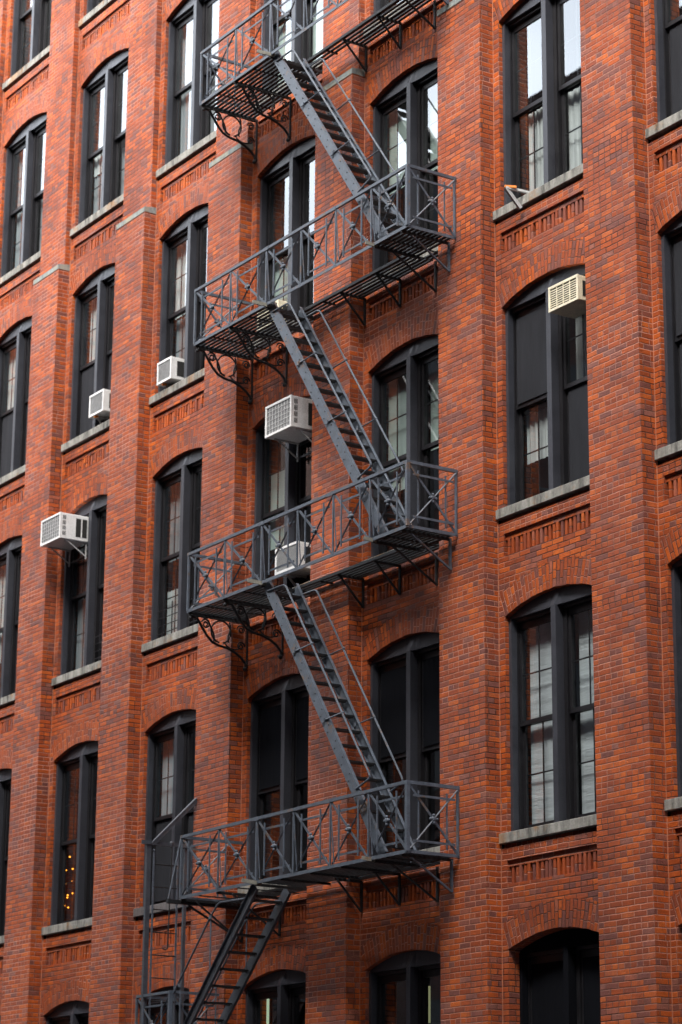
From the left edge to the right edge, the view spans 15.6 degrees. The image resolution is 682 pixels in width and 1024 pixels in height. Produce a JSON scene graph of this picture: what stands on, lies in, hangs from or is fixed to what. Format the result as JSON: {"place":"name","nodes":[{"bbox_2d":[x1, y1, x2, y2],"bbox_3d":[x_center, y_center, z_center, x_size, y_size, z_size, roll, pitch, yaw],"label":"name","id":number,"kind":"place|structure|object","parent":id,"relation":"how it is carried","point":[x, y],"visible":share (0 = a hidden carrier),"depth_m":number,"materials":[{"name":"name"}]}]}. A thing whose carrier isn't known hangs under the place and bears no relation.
{"place":"outdoors","nodes":[
{"label":"outdoors","id":0,"kind":"place"},
{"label":"pavement","id":1,"kind":"structure","parent":0,"visible":0},
{"bbox_2d":[0,0,681,1023],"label":"brick building","id":2,"kind":"structure","parent":1,"relation":"on","point":[518,670],"depth_m":33.66,"materials":[{"name":"brick"}]},
{"bbox_2d":[0,769,11,944],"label":"window","id":3,"kind":"structure","parent":2,"relation":"in","point":[5,775],"depth_m":41.45,"materials":[{"name":"grey paint"}]},
{"bbox_2d":[0,537,21,707],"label":"window","id":4,"kind":"structure","parent":2,"relation":"in","point":[11,551],"depth_m":42.56,"materials":[{"name":"grey paint"}]},
{"bbox_2d":[0,318,31,487],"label":"window","id":5,"kind":"structure","parent":2,"relation":"in","point":[13,421],"depth_m":43.84,"materials":[{"name":"grey paint"}]},
{"bbox_2d":[0,114,46,287],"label":"window","id":6,"kind":"structure","parent":2,"relation":"in","point":[27,142],"depth_m":44.94,"materials":[{"name":"grey paint"}]},
{"bbox_2d":[2,0,50,90],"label":"window","id":7,"kind":"structure","parent":2,"relation":"in","point":[38,52],"depth_m":45.72,"materials":[{"name":"grey paint"}]},
{"bbox_2d":[40,512,88,566],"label":"air conditioner","id":8,"kind":"object","parent":2,"relation":"attached to","point":[64,531],"visible":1,"depth_m":40.40,"materials":[{"name":"white plastic"}]},
{"bbox_2d":[46,1001,88,1023],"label":"window","id":9,"kind":"structure","parent":2,"relation":"in","point":[76,1012],"depth_m":38.29,"materials":[{"name":"grey paint"}]},
{"bbox_2d":[41,741,97,935],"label":"window","id":10,"kind":"structure","parent":2,"relation":"in","point":[78,757],"depth_m":39.20,"materials":[{"name":"grey paint"}]},
{"bbox_2d":[51,495,106,686],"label":"window","id":11,"kind":"structure","parent":2,"relation":"in","point":[90,596],"depth_m":40.33,"materials":[{"name":"grey paint"}]},
{"bbox_2d":[61,264,114,452],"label":"window","id":12,"kind":"structure","parent":2,"relation":"in","point":[88,379],"depth_m":41.52,"materials":[{"name":"grey paint"}]},
{"bbox_2d":[78,0,116,28],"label":"window","id":13,"kind":"structure","parent":2,"relation":"in","point":[94,9],"depth_m":43.41,"materials":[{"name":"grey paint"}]},
{"bbox_2d":[70,50,128,237],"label":"window","id":14,"kind":"structure","parent":2,"relation":"in","point":[106,199],"depth_m":42.50,"materials":[{"name":"grey paint"}]},
{"bbox_2d":[89,388,110,423],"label":"air conditioner","id":15,"kind":"object","parent":2,"relation":"attached to","point":[99,405],"visible":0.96,"depth_m":40.54,"materials":[{"name":"white plastic"}]},
{"bbox_2d":[133,710,195,917],"bbox_3d":[-2.356,4.388,36.589,0.344,2.932,2.081,11,-19,-32],"label":"window","id":16,"kind":"structure","parent":2,"relation":"in","point":[177,738],"depth_m":36.89,"materials":[{"name":"grey paint"}]},
{"bbox_2d":[139,987,189,1023],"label":"window","id":17,"kind":"structure","parent":2,"relation":"in","point":[154,1010],"depth_m":35.91,"materials":[{"name":"grey paint"}]},
{"bbox_2d":[157,356,183,387],"bbox_3d":[-2.622,-2.044,38.822,0.328,0.630,0.446,11,-19,-32],"label":"air conditioner","id":18,"kind":"object","parent":2,"relation":"attached to","point":[170,370],"visible":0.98,"depth_m":38.70,"materials":[{"name":"white plastic"}]},
{"bbox_2d":[141,449,202,652],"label":"window","id":19,"kind":"structure","parent":2,"relation":"in","point":[182,474],"depth_m":38.01,"materials":[{"name":"grey paint"}]},
{"bbox_2d":[149,205,208,405],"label":"window","id":20,"kind":"structure","parent":2,"relation":"in","point":[188,236],"depth_m":39.10,"materials":[{"name":"grey paint"}]},
{"bbox_2d":[156,0,217,178],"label":"window","id":21,"kind":"structure","parent":2,"relation":"in","point":[193,16],"depth_m":40.26,"materials":[{"name":"grey paint"}]},
{"bbox_2d":[266,999,268,1023],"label":"tube light","id":22,"kind":"object","parent":2,"relation":"in","point":[267,1016],"visible":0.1,"depth_m":34.15,"materials":[{"name":"green glass"}]},
{"bbox_2d":[257,299,286,332],"bbox_3d":[-0.920,-2.828,36.333,0.358,0.326,0.586,11,-19,-32],"label":"air conditioner","id":23,"kind":"object","parent":2,"relation":"attached to","point":[279,303],"visible":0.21,"depth_m":36.10,"materials":[{"name":"plastic"}]},
{"bbox_2d":[237,675,308,896],"bbox_3d":[-0.733,3.705,34.173,0.291,2.932,2.081,11,-19,-32],"label":"window","id":24,"kind":"structure","parent":2,"relation":"in","point":[279,732],"depth_m":34.47,"materials":[{"name":"grey paint"}]},
{"bbox_2d":[245,970,305,1023],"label":"window","id":25,"kind":"structure","parent":2,"relation":"in","point":[275,984],"depth_m":33.37,"materials":[{"name":"grey paint"}]},
{"bbox_2d":[249,137,314,350],"bbox_3d":[-0.657,-3.979,36.397,0.324,2.932,2.081,11,-19,-32],"label":"window","id":26,"kind":"structure","parent":2,"relation":"in","point":[289,164],"depth_m":36.65,"materials":[{"name":"grey paint"}]},
{"bbox_2d":[253,397,311,604],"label":"window","id":27,"kind":"structure","parent":2,"relation":"in","point":[287,484],"depth_m":35.81,"materials":[{"name":"grey paint"}]},
{"bbox_2d":[252,0,322,111],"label":"window","id":28,"kind":"structure","parent":2,"relation":"in","point":[301,44],"depth_m":37.34,"materials":[{"name":"grey paint"}]},
{"bbox_2d":[265,395,311,461],"bbox_3d":[-0.661,-1.161,35.044,0.540,0.743,0.880,11,-19,-32],"label":"air conditioner","id":29,"kind":"object","parent":2,"relation":"attached to","point":[288,419],"visible":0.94,"depth_m":34.88,"materials":[{"name":"white plastic"}]},
{"bbox_2d":[275,541,310,586],"bbox_3d":[-0.605,0.800,34.680,0.383,0.642,0.591,11,-19,-32],"label":"air conditioner","id":30,"kind":"object","parent":2,"relation":"attached to","point":[280,558],"visible":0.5,"depth_m":34.60,"materials":[{"name":"white plastic"}]},
{"bbox_2d":[135,0,458,1023],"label":"fire escape","id":31,"kind":"object","parent":2,"relation":"attached to","point":[237,608],"visible":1,"depth_m":33.32,"materials":[{"name":"black metal"}]},
{"bbox_2d":[364,0,420,36],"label":"window","id":32,"kind":"structure","parent":2,"relation":"in","point":[378,4],"depth_m":35.42,"materials":[{"name":"grey paint"}]},
{"bbox_2d":[362,59,437,290],"bbox_3d":[1.012,-4.663,33.976,0.344,2.932,2.081,11,-19,-32],"label":"window","id":33,"kind":"structure","parent":2,"relation":"in","point":[405,101],"depth_m":34.22,"materials":[{"name":"grey paint"}]},
{"bbox_2d":[361,336,438,561],"bbox_3d":[0.982,-0.836,32.874,0.344,2.932,2.081,11,-19,-32],"label":"window","id":34,"kind":"structure","parent":2,"relation":"in","point":[405,372],"depth_m":33.13,"materials":[{"name":"grey paint"}]},
{"bbox_2d":[370,633,439,855],"bbox_3d":[0.928,3.019,31.747,0.291,2.932,2.081,11,-19,-32],"label":"window","id":35,"kind":"structure","parent":2,"relation":"in","point":[405,681],"depth_m":31.96,"materials":[{"name":"black glass"}]},
{"bbox_2d":[369,951,440,1023],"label":"window","id":36,"kind":"structure","parent":2,"relation":"in","point":[412,967],"depth_m":30.93,"materials":[{"name":"grey paint"}]},
{"bbox_2d":[428,983,430,1022],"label":"tube light","id":37,"kind":"object","parent":2,"relation":"in","point":[429,1004],"visible":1,"depth_m":30.98,"materials":[{"name":"beige glass"}]},
{"bbox_2d":[504,185,530,209],"bbox_3d":[2.264,-3.957,31.398,0.451,0.292,0.100,7,-17,-20],"label":"bracket","id":38,"kind":"object","parent":2,"relation":"attached to","point":[508,188],"depth_m":31.36,"materials":[{"name":"metal"}]},
{"bbox_2d":[493,0,582,221],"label":"window","id":39,"kind":"structure","parent":2,"relation":"in","point":[548,174],"depth_m":31.70,"materials":[{"name":"grey paint"}]},
{"bbox_2d":[496,265,589,520],"bbox_3d":[2.651,-1.518,30.463,0.375,2.932,2.081,11,-19,-32],"label":"window","id":40,"kind":"structure","parent":2,"relation":"in","point":[537,340],"depth_m":30.66,"materials":[{"name":"grey paint"}]},
{"bbox_2d":[499,585,596,844],"bbox_3d":[2.607,2.340,29.343,0.344,2.932,2.081,11,-19,-32],"label":"window","id":41,"kind":"structure","parent":2,"relation":"in","point":[553,722],"depth_m":29.54,"materials":[{"name":"grey paint"}]},
{"bbox_2d":[519,929,600,1023],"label":"window","id":42,"kind":"structure","parent":2,"relation":"in","point":[560,983],"depth_m":28.69,"materials":[{"name":"black paint"}]},
{"bbox_2d":[548,274,585,318],"bbox_3d":[2.848,-2.607,30.193,0.408,0.326,0.571,11,-19,-32],"label":"air conditioner","id":43,"kind":"object","parent":2,"relation":"attached to","point":[567,297],"visible":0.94,"depth_m":30.09,"materials":[{"name":"beige plastic"}]},
{"bbox_2d":[645,0,681,140],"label":"window","id":44,"kind":"structure","parent":2,"relation":"in","point":[668,33],"depth_m":29.60,"materials":[{"name":"grey paint"}]},
{"bbox_2d":[654,215,681,461],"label":"window","id":45,"kind":"structure","parent":2,"relation":"in","point":[671,238],"depth_m":28.71,"materials":[{"name":"grey paint"}]},
{"bbox_2d":[664,558,681,811],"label":"window","id":46,"kind":"structure","parent":2,"relation":"in","point":[674,804],"depth_m":27.63,"materials":[{"name":"grey paint"}]}
]}

